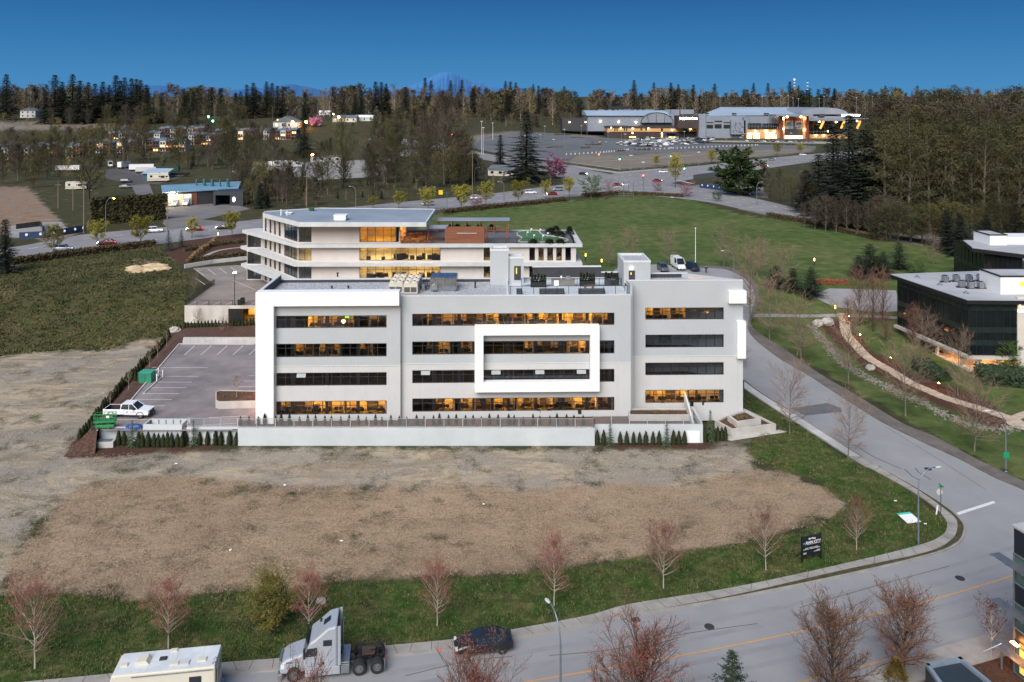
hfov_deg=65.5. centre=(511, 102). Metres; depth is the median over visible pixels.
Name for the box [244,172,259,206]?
olive tree
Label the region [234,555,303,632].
willow bush
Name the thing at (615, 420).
terrace bed
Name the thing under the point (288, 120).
white house
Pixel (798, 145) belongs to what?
yellow street tree
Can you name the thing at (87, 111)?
bare wood tree
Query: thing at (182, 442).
cedar shrub
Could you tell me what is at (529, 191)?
traffic car
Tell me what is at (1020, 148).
cottonwood tree
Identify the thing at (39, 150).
olive tree
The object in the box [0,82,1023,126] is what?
skyline wood
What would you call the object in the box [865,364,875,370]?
boulder
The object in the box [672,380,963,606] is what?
gutter
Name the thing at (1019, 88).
cottonwood tree
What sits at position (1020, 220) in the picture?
olive tree
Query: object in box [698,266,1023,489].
pavement
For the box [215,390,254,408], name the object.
concrete planter
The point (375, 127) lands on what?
conifer
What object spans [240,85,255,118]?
conifer
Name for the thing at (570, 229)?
terrace shrub
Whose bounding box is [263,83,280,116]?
conifer
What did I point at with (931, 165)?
cottonwood tree
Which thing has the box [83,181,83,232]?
utility pole
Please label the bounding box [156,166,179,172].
box trailer
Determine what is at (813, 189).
olive tree
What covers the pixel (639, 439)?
cedar shrub
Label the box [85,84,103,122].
conifer
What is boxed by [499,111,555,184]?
conifer
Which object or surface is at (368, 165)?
olive tree
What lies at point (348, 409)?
office desk
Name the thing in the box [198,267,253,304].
deck lines
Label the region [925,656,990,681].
annex roof
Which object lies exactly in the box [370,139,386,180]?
olive tree
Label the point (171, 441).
cedar shrub
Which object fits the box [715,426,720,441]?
cedar shrub
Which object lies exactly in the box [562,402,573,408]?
office desk
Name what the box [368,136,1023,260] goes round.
cross street
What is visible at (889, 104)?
bare wood tree
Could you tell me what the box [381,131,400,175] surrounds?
olive tree
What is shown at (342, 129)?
olive tree
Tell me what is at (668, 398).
office desk
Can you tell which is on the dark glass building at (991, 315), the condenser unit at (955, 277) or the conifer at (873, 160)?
the condenser unit at (955, 277)
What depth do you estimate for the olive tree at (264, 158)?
357.43 m
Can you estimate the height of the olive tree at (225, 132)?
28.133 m
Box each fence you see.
[16,221,42,230]
[693,172,717,179]
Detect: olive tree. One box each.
[0,151,11,183]
[11,142,27,175]
[20,134,31,158]
[24,155,41,187]
[27,137,41,172]
[30,129,49,159]
[32,145,46,177]
[40,135,57,170]
[40,148,53,179]
[46,126,62,152]
[47,109,55,124]
[55,136,73,165]
[65,119,110,201]
[82,99,94,123]
[93,125,111,154]
[100,102,111,128]
[101,104,112,122]
[101,112,126,162]
[130,113,156,163]
[132,125,150,154]
[139,102,150,116]
[156,106,163,120]
[164,116,184,158]
[167,127,189,165]
[178,107,184,124]
[178,122,195,165]
[181,107,190,126]
[190,132,205,165]
[203,102,212,118]
[212,114,233,159]
[215,120,234,157]
[215,129,228,158]
[216,104,229,123]
[219,124,242,172]
[226,124,241,161]
[232,104,242,124]
[237,161,249,188]
[238,132,252,159]
[240,105,249,126]
[240,176,255,206]
[243,135,257,160]
[244,160,255,187]
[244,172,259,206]
[252,131,265,160]
[252,157,269,177]
[253,163,266,187]
[257,155,270,174]
[285,150,301,191]
[285,170,300,207]
[294,148,314,191]
[314,140,331,183]
[317,149,339,188]
[326,111,361,169]
[334,145,353,187]
[337,155,350,187]
[361,145,378,190]
[368,115,383,145]
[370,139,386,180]
[373,120,394,149]
[379,145,394,177]
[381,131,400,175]
[385,118,401,147]
[390,107,408,158]
[391,145,411,187]
[402,123,422,163]
[407,152,421,178]
[411,130,440,186]
[428,149,447,187]
[441,129,474,181]
[441,146,460,187]
[453,140,473,179]
[456,154,469,184]
[462,134,478,165]
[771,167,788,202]
[784,173,797,202]
[806,184,818,212]
[863,211,882,240]
[870,201,898,241]
[882,199,909,242]
[898,205,924,242]
[909,203,933,243]
[919,201,943,244]
[925,198,970,238]
[939,199,977,233]
[955,212,978,239]
[962,204,997,237]
[973,199,1010,232]
[981,197,1023,232]
[1001,206,1023,232]
[1011,214,1023,231]
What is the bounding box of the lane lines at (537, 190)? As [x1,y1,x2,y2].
[1,158,923,253]
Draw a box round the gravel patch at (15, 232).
[8,222,65,237]
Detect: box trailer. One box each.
[55,165,80,171]
[117,161,130,168]
[129,164,154,170]
[135,167,155,172]
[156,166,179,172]
[172,173,189,176]
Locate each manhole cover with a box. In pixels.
[704,623,713,629]
[955,575,964,580]
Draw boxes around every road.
[0,151,860,264]
[222,264,1023,681]
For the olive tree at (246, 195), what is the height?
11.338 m
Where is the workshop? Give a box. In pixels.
[161,179,250,206]
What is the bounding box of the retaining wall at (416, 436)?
[99,392,702,445]
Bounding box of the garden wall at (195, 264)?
[184,256,246,267]
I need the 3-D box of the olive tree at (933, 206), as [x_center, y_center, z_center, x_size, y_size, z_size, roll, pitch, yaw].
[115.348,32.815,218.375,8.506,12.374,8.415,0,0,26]
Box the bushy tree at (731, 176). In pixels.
[708,145,769,194]
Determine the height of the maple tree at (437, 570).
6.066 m
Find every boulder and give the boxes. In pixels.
[169,326,180,333]
[317,597,325,604]
[812,319,823,326]
[821,317,833,325]
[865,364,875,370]
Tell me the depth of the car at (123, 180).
384.86 m
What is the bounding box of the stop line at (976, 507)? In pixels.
[957,501,994,514]
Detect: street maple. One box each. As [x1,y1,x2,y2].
[279,633,334,681]
[434,624,532,681]
[582,584,694,681]
[784,582,893,681]
[854,571,940,672]
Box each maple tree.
[0,557,74,668]
[135,569,194,648]
[289,554,333,623]
[414,548,454,625]
[530,524,575,605]
[641,515,686,588]
[744,501,786,569]
[839,491,875,549]
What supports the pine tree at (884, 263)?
on the ground at (594, 223)
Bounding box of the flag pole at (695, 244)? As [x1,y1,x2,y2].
[695,228,695,261]
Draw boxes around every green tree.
[576,175,603,193]
[712,191,723,200]
[894,213,929,240]
[906,257,929,272]
[994,341,1023,365]
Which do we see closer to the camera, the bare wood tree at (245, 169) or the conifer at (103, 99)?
the bare wood tree at (245, 169)
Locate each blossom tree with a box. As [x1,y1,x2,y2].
[308,114,322,125]
[542,152,567,178]
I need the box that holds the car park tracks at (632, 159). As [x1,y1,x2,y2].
[538,149,795,168]
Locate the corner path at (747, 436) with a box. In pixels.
[728,430,786,440]
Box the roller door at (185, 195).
[184,194,191,204]
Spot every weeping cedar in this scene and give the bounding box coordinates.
[126,420,135,448]
[187,420,197,447]
[605,421,614,447]
[661,421,670,447]
[706,410,716,443]
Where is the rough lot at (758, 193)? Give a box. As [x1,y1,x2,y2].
[690,184,767,197]
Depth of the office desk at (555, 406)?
107.64 m
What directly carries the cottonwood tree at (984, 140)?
on the ground at (594, 223)
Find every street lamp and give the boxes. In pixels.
[545,598,561,681]
[916,466,941,545]
[984,410,1007,472]
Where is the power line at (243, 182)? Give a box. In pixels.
[190,175,305,184]
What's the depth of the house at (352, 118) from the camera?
871.49 m
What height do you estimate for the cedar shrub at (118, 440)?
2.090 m
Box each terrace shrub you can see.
[527,238,535,243]
[544,227,555,234]
[545,238,553,243]
[554,229,566,236]
[555,239,563,243]
[565,225,574,234]
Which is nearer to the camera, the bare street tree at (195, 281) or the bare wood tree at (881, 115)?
the bare street tree at (195, 281)
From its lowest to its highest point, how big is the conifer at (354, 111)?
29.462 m
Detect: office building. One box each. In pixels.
[241,208,581,282]
[255,245,746,423]
[982,522,1023,679]
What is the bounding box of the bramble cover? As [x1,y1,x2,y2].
[0,246,188,355]
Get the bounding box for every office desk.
[280,407,290,413]
[290,407,300,413]
[295,351,303,356]
[301,407,311,412]
[303,351,314,355]
[309,323,319,326]
[329,350,339,355]
[332,322,342,326]
[333,406,343,412]
[343,322,353,326]
[344,407,354,412]
[355,406,365,412]
[360,350,370,355]
[365,407,375,412]
[370,322,381,326]
[375,406,385,412]
[439,404,449,409]
[461,348,471,352]
[461,404,470,409]
[464,320,472,324]
[474,319,482,324]
[494,404,502,409]
[504,404,514,410]
[515,319,522,323]
[519,403,530,409]
[524,348,532,352]
[544,404,553,410]
[548,347,558,352]
[552,402,562,408]
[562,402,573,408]
[569,348,578,352]
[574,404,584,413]
[589,403,595,408]
[599,402,607,408]
[646,395,655,401]
[656,397,666,402]
[658,314,667,318]
[665,395,674,401]
[674,314,683,318]
[674,396,683,401]
[687,397,694,405]
[696,396,706,404]
[708,396,719,400]
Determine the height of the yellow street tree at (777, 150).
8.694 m
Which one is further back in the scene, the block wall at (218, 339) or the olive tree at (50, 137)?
the olive tree at (50, 137)
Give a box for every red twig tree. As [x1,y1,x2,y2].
[841,296,853,321]
[844,264,875,321]
[862,265,884,331]
[874,264,894,320]
[875,308,895,340]
[900,302,921,342]
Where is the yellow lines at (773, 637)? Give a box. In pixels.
[523,575,1012,681]
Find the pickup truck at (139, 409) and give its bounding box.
[102,400,154,418]
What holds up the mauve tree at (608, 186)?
on the ground at (594, 223)
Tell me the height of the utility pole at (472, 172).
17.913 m
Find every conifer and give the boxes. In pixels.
[0,74,20,118]
[0,219,25,273]
[32,90,52,124]
[34,75,72,123]
[50,82,71,121]
[62,74,78,122]
[62,81,94,123]
[81,82,93,119]
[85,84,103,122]
[91,82,114,119]
[102,75,126,121]
[106,85,114,113]
[109,81,128,120]
[113,77,134,118]
[121,79,154,122]
[123,78,139,110]
[128,80,153,113]
[136,85,156,122]
[150,93,170,122]
[175,88,191,121]
[187,91,202,123]
[240,83,264,117]
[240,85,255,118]
[258,82,275,116]
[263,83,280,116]
[267,86,287,117]
[278,86,290,115]
[290,120,320,157]
[299,92,310,119]
[337,91,353,114]
[349,94,361,114]
[357,90,365,114]
[366,82,381,115]
[369,112,378,144]
[371,82,391,116]
[382,84,392,116]
[395,87,417,118]
[417,78,429,111]
[425,80,435,111]
[446,80,455,107]
[456,80,467,110]
[467,86,480,113]
[493,135,510,164]
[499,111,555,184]
[507,81,514,112]
[511,83,524,112]
[534,86,544,113]
[629,80,640,108]
[667,83,674,108]
[687,85,698,112]
[710,84,721,107]
[751,83,760,106]
[763,83,774,106]
[784,154,831,212]
[790,170,812,210]
[795,161,875,227]
[798,125,856,216]
[809,115,869,229]
[824,129,892,227]
[843,135,905,230]
[930,209,955,251]
[938,214,973,256]
[971,214,995,235]
[1000,203,1023,232]
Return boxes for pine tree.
[763,265,787,288]
[782,268,804,291]
[795,267,826,297]
[847,255,871,277]
[852,243,886,273]
[868,251,897,276]
[887,243,914,269]
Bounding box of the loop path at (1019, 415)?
[1006,411,1023,429]
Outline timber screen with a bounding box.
[445,226,484,242]
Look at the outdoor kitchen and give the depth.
113.28 m
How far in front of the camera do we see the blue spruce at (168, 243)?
209.21 m
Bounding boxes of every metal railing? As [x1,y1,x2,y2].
[187,418,236,426]
[237,416,701,427]
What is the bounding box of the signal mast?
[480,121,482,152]
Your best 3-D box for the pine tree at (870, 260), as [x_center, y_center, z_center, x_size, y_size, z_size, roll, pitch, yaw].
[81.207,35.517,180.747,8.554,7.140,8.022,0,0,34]
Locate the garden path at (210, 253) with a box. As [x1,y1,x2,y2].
[205,247,240,255]
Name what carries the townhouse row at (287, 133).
on the ground at (594, 223)
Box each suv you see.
[454,625,513,658]
[657,261,668,271]
[685,261,699,270]
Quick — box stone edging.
[517,230,567,242]
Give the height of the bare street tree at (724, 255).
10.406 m
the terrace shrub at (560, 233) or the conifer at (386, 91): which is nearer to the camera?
the terrace shrub at (560, 233)
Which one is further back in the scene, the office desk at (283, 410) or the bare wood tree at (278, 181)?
the bare wood tree at (278, 181)
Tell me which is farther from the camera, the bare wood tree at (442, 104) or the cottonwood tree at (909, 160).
the bare wood tree at (442, 104)
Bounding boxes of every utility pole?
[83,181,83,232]
[164,201,170,229]
[304,175,309,207]
[472,152,472,193]
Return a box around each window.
[189,676,200,681]
[276,315,386,327]
[276,343,386,356]
[276,372,386,385]
[276,401,386,414]
[285,225,295,240]
[285,246,296,259]
[360,227,398,241]
[367,248,440,259]
[367,266,440,277]
[412,313,613,325]
[412,340,613,354]
[412,369,613,382]
[412,397,613,411]
[645,307,723,319]
[645,334,723,346]
[645,362,723,374]
[645,389,723,402]
[1020,644,1023,675]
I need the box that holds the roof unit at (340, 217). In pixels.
[333,214,347,220]
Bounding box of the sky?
[0,0,1023,96]
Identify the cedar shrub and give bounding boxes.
[76,428,82,440]
[81,424,85,435]
[114,385,118,396]
[115,431,121,445]
[120,377,124,389]
[121,431,126,445]
[135,431,140,447]
[138,358,142,370]
[140,432,144,447]
[144,431,151,447]
[151,433,156,447]
[155,433,161,447]
[160,433,164,447]
[164,432,169,447]
[169,432,174,447]
[174,433,179,447]
[179,433,184,447]
[183,432,188,445]
[196,431,201,445]
[204,431,209,445]
[212,430,217,445]
[218,432,223,445]
[226,430,232,445]
[233,432,238,445]
[262,413,266,424]
[279,413,283,424]
[287,413,291,424]
[373,414,377,424]
[437,413,441,424]
[454,414,457,424]
[506,414,510,424]
[531,414,534,424]
[595,429,599,444]
[601,429,606,445]
[617,431,622,445]
[624,431,629,444]
[631,431,635,444]
[637,432,641,444]
[643,431,648,444]
[650,431,655,444]
[656,431,661,444]
[671,429,676,445]
[676,430,681,445]
[682,431,686,444]
[703,428,707,442]
[712,427,715,441]
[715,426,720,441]
[720,427,724,440]
[723,426,727,440]
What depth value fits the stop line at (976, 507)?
86.42 m
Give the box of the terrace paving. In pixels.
[401,230,575,242]
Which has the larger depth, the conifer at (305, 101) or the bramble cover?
the conifer at (305, 101)
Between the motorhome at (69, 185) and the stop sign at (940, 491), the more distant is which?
the motorhome at (69, 185)
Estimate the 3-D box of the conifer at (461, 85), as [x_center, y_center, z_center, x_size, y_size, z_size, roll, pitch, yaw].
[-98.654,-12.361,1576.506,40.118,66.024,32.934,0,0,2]
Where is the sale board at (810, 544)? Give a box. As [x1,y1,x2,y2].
[794,532,820,562]
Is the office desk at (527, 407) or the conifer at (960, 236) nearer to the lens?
the office desk at (527, 407)
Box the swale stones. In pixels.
[806,324,1022,434]
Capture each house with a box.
[20,108,39,117]
[273,116,301,127]
[319,110,329,114]
[332,115,358,121]
[358,115,372,120]
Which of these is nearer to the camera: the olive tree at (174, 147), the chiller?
the chiller
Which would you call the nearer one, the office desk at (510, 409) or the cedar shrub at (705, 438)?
the cedar shrub at (705, 438)
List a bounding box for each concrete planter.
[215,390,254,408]
[628,408,692,420]
[715,408,775,436]
[727,410,760,427]
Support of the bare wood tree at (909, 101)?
on the ground at (594, 223)
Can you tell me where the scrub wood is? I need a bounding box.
[0,101,1023,232]
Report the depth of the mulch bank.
133.18 m
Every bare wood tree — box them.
[0,138,12,163]
[2,126,19,150]
[8,132,26,162]
[8,142,26,180]
[24,128,39,159]
[48,150,66,182]
[60,126,77,156]
[64,107,75,126]
[73,124,92,158]
[83,108,92,123]
[114,137,130,168]
[119,116,138,159]
[120,104,130,124]
[130,115,154,154]
[132,105,142,122]
[163,105,173,125]
[190,112,197,125]
[196,116,219,165]
[205,133,221,169]
[225,102,236,122]
[226,161,245,187]
[239,160,251,185]
[242,118,260,159]
[261,125,282,167]
[269,167,285,200]
[271,167,284,191]
[274,144,288,169]
[280,177,294,204]
[282,166,292,185]
[283,159,295,184]
[308,150,322,183]
[358,141,376,172]
[366,124,389,159]
[369,158,383,188]
[378,146,393,183]
[389,121,405,154]
[390,150,404,181]
[403,137,419,173]
[410,142,429,176]
[413,115,432,151]
[415,119,434,164]
[423,83,473,184]
[439,122,454,156]
[452,137,475,183]
[761,169,774,193]
[794,173,809,202]
[797,201,808,227]
[808,196,821,223]
[818,194,833,230]
[825,196,843,231]
[836,194,857,226]
[844,100,911,163]
[847,200,865,229]
[852,94,923,183]
[860,201,875,231]
[869,193,887,233]
[874,193,898,238]
[880,90,941,192]
[897,99,949,201]
[916,93,967,190]
[925,96,1003,186]
[933,101,1006,195]
[955,100,1013,186]
[968,88,1023,191]
[983,101,1023,201]
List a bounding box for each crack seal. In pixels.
[405,656,511,675]
[549,623,756,655]
[803,566,947,606]
[885,426,985,489]
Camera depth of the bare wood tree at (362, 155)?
406.53 m
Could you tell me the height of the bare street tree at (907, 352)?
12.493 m
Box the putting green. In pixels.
[518,230,566,241]
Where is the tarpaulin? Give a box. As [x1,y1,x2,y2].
[124,423,142,429]
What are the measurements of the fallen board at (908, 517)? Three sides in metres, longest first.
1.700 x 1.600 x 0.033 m
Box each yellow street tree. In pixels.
[39,224,68,251]
[86,218,110,245]
[128,215,153,238]
[184,216,201,232]
[222,210,240,230]
[366,195,377,205]
[392,191,406,203]
[418,186,435,204]
[451,184,471,204]
[477,180,494,199]
[511,180,526,200]
[539,179,551,198]
[561,176,574,191]
[653,155,660,162]
[666,153,684,187]
[706,149,716,163]
[771,143,781,151]
[796,142,804,150]
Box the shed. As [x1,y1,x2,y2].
[311,155,339,161]
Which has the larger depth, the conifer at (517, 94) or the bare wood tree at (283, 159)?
the conifer at (517, 94)
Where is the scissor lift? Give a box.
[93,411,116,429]
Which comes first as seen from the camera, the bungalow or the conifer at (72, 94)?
the bungalow
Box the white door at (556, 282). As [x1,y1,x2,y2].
[554,280,558,285]
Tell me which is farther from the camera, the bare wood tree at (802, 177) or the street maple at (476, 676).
the bare wood tree at (802, 177)
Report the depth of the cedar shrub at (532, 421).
103.75 m
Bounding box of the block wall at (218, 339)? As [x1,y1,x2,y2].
[183,337,254,343]
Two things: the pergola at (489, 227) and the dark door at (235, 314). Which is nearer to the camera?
the dark door at (235, 314)
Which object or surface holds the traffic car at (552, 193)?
on the road at (124, 236)
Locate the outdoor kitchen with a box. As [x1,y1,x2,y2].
[551,276,574,285]
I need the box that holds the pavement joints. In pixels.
[42,389,952,681]
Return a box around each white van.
[171,198,177,205]
[182,197,189,205]
[670,255,685,269]
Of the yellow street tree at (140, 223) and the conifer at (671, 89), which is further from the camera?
the conifer at (671, 89)
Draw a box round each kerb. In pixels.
[96,343,253,428]
[222,379,965,675]
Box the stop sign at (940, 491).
[937,483,943,513]
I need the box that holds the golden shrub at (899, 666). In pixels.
[883,656,908,681]
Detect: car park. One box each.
[98,344,280,430]
[472,132,815,161]
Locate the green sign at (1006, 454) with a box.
[1004,452,1008,457]
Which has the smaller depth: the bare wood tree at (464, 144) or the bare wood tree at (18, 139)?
the bare wood tree at (464, 144)
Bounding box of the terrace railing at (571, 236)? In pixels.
[485,227,573,242]
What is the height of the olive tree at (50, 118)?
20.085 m
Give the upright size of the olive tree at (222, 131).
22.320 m
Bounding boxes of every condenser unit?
[939,275,950,281]
[951,274,959,281]
[956,280,966,287]
[964,274,974,281]
[965,281,975,288]
[975,281,985,288]
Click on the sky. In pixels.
(581, 46)
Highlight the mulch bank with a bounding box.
[64,325,254,456]
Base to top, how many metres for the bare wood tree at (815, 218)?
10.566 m
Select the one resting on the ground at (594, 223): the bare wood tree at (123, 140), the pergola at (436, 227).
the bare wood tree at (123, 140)
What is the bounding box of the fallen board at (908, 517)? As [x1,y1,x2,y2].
[897,512,920,522]
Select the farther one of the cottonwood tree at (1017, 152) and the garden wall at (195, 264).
the cottonwood tree at (1017, 152)
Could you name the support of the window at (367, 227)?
in the stone office building at (357, 243)
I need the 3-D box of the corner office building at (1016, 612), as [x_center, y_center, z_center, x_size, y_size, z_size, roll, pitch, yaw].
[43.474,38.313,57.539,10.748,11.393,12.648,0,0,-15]
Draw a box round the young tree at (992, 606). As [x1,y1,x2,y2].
[974,586,1009,659]
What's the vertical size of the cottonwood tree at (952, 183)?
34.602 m
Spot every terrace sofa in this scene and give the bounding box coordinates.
[516,288,521,293]
[539,288,564,293]
[578,288,604,293]
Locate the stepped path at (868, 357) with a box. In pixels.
[838,313,1023,427]
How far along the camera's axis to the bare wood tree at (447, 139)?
493.54 m
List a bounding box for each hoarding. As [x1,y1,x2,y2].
[19,225,84,238]
[700,183,750,195]
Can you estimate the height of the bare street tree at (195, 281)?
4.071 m
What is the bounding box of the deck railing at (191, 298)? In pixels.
[185,279,254,304]
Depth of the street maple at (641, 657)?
53.14 m
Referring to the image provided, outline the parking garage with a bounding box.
[185,265,267,322]
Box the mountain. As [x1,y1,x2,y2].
[370,71,551,96]
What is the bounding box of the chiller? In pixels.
[389,273,421,293]
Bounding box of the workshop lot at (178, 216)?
[131,184,248,228]
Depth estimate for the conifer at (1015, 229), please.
208.77 m
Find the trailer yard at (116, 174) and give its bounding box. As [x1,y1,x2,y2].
[101,167,183,183]
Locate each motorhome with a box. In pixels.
[65,181,87,189]
[110,645,224,681]
[147,172,170,181]
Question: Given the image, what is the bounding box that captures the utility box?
[139,369,155,382]
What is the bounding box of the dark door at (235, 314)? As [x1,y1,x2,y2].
[228,309,242,322]
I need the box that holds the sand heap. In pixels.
[125,263,171,272]
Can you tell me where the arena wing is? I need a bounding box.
[604,126,696,137]
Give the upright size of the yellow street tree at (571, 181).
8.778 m
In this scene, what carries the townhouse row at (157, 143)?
on the ground at (594, 223)
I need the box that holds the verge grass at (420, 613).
[0,387,947,681]
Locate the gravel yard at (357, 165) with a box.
[230,160,385,179]
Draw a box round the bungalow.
[487,165,517,175]
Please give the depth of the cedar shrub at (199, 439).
102.06 m
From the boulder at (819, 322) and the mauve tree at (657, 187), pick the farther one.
the mauve tree at (657, 187)
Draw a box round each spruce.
[164,230,174,250]
[177,230,186,247]
[708,649,753,681]
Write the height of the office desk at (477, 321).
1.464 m
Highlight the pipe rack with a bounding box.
[420,279,429,290]
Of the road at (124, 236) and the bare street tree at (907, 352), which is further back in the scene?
the road at (124, 236)
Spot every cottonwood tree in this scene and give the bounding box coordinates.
[856,112,894,188]
[856,127,915,232]
[862,92,886,150]
[867,87,902,133]
[868,109,908,196]
[871,122,933,231]
[879,103,937,211]
[886,119,933,229]
[898,122,950,235]
[900,110,954,223]
[912,89,945,201]
[914,103,965,219]
[918,132,974,225]
[924,119,990,230]
[926,84,960,146]
[932,86,975,156]
[932,110,982,215]
[940,103,995,227]
[940,124,996,236]
[950,93,985,204]
[957,110,1007,225]
[957,118,1017,227]
[973,131,1023,232]
[977,107,1017,229]
[992,125,1023,217]
[993,125,1023,203]
[994,103,1023,206]
[997,85,1023,131]
[999,91,1023,164]
[1006,112,1023,205]
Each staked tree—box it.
[124,370,133,389]
[155,340,162,356]
[233,375,241,396]
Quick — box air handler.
[430,273,457,290]
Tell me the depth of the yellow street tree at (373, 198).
290.74 m
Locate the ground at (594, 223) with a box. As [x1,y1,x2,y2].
[0,97,1023,681]
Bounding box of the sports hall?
[560,106,693,130]
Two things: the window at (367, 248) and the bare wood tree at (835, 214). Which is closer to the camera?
the window at (367, 248)
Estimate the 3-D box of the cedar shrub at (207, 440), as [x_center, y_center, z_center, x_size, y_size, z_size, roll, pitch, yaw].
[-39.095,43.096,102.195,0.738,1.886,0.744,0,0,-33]
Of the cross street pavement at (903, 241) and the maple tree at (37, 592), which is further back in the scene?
the cross street pavement at (903, 241)
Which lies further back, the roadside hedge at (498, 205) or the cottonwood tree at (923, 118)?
the roadside hedge at (498, 205)
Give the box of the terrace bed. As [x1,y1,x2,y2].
[236,416,697,425]
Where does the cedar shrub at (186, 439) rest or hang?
on the ground at (594, 223)
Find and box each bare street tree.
[189,272,199,290]
[191,307,202,320]
[218,315,228,331]
[598,235,617,261]
[617,225,643,252]
[655,226,679,264]
[707,224,739,265]
[722,230,784,322]
[739,231,773,276]
[744,268,795,340]
[767,351,810,433]
[768,240,801,290]
[775,285,824,359]
[815,293,879,383]
[824,381,875,458]
[877,327,939,415]
[906,303,946,358]
[922,233,947,264]
[938,322,974,395]
[938,363,1016,451]
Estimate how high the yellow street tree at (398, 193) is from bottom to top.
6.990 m
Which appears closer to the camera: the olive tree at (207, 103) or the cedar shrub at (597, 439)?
the cedar shrub at (597, 439)
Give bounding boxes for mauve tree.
[469,193,486,205]
[602,178,618,190]
[650,178,661,190]
[678,179,695,196]
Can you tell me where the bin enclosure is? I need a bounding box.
[143,419,190,443]
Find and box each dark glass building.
[890,268,1023,371]
[954,230,1023,271]
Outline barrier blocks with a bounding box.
[566,144,757,154]
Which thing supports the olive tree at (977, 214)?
on the ground at (594, 223)
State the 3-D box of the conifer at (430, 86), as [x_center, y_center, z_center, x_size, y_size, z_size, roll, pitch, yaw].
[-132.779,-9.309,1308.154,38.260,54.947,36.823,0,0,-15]
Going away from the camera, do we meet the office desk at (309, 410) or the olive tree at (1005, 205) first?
the office desk at (309, 410)
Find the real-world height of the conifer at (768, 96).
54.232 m
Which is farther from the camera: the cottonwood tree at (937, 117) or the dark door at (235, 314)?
the cottonwood tree at (937, 117)
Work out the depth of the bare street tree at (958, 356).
119.41 m
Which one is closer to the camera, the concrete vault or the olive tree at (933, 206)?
the concrete vault
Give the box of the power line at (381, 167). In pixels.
[311,153,467,177]
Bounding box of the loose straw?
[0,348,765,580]
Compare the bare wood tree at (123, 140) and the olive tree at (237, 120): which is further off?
the olive tree at (237, 120)
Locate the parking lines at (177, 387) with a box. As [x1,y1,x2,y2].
[96,345,254,430]
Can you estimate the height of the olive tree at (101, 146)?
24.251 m
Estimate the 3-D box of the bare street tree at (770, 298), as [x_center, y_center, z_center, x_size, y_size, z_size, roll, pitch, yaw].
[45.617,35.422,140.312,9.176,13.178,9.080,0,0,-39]
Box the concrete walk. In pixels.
[743,314,896,318]
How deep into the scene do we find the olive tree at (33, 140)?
441.71 m
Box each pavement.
[25,381,957,681]
[572,165,660,173]
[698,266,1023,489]
[738,208,922,245]
[744,382,858,455]
[860,627,1012,681]
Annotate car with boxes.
[52,244,73,251]
[98,239,116,244]
[119,184,132,187]
[120,178,132,182]
[147,226,163,232]
[186,226,202,230]
[216,224,231,229]
[422,200,434,205]
[525,190,535,193]
[546,191,557,194]
[552,186,562,190]
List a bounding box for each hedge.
[11,239,157,264]
[89,193,167,224]
[183,238,244,251]
[187,251,246,262]
[440,196,567,213]
[581,190,683,196]
[766,212,825,226]
[815,278,848,284]
[823,224,885,240]
[909,358,952,382]
[972,362,1023,388]
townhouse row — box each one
[2,143,46,159]
[38,142,86,157]
[86,139,141,152]
[107,130,164,139]
[128,138,189,150]
[159,126,207,137]
[182,132,227,144]
[215,128,257,139]
[263,128,300,139]
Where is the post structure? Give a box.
[623,181,633,197]
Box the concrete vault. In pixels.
[95,438,115,448]
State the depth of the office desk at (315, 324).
106.47 m
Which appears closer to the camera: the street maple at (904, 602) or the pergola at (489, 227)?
the street maple at (904, 602)
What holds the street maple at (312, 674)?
on the ground at (594, 223)
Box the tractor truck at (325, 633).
[277,607,385,681]
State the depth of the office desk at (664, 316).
110.17 m
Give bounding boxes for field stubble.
[4,469,845,601]
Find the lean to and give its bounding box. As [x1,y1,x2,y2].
[141,168,173,178]
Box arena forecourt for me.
[637,139,831,143]
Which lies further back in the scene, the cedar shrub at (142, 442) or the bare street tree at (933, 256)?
the bare street tree at (933, 256)
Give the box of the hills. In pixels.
[0,84,454,96]
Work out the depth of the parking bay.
164.50 m
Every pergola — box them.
[427,225,447,242]
[436,218,509,233]
[485,226,507,242]
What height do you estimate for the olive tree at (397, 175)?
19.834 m
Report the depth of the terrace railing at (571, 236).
159.74 m
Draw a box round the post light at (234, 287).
[233,272,235,304]
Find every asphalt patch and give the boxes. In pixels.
[629,624,690,640]
[791,403,841,415]
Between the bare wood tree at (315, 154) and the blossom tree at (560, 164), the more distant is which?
the blossom tree at (560, 164)
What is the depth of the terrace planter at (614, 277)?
113.78 m
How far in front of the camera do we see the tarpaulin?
102.58 m
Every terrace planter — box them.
[530,273,546,286]
[579,272,595,285]
[604,271,618,285]
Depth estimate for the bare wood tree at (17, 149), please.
396.10 m
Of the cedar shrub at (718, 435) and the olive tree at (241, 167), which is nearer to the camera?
the cedar shrub at (718, 435)
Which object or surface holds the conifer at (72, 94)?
on the ground at (594, 223)
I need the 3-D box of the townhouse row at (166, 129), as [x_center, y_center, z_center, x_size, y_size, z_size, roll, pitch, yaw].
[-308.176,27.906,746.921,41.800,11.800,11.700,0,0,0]
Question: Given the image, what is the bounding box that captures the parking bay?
[812,288,896,311]
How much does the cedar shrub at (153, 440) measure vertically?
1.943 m
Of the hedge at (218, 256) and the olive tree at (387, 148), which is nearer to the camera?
the hedge at (218, 256)
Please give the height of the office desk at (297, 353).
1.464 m
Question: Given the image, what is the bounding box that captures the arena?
[674,107,864,138]
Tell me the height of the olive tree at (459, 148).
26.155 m

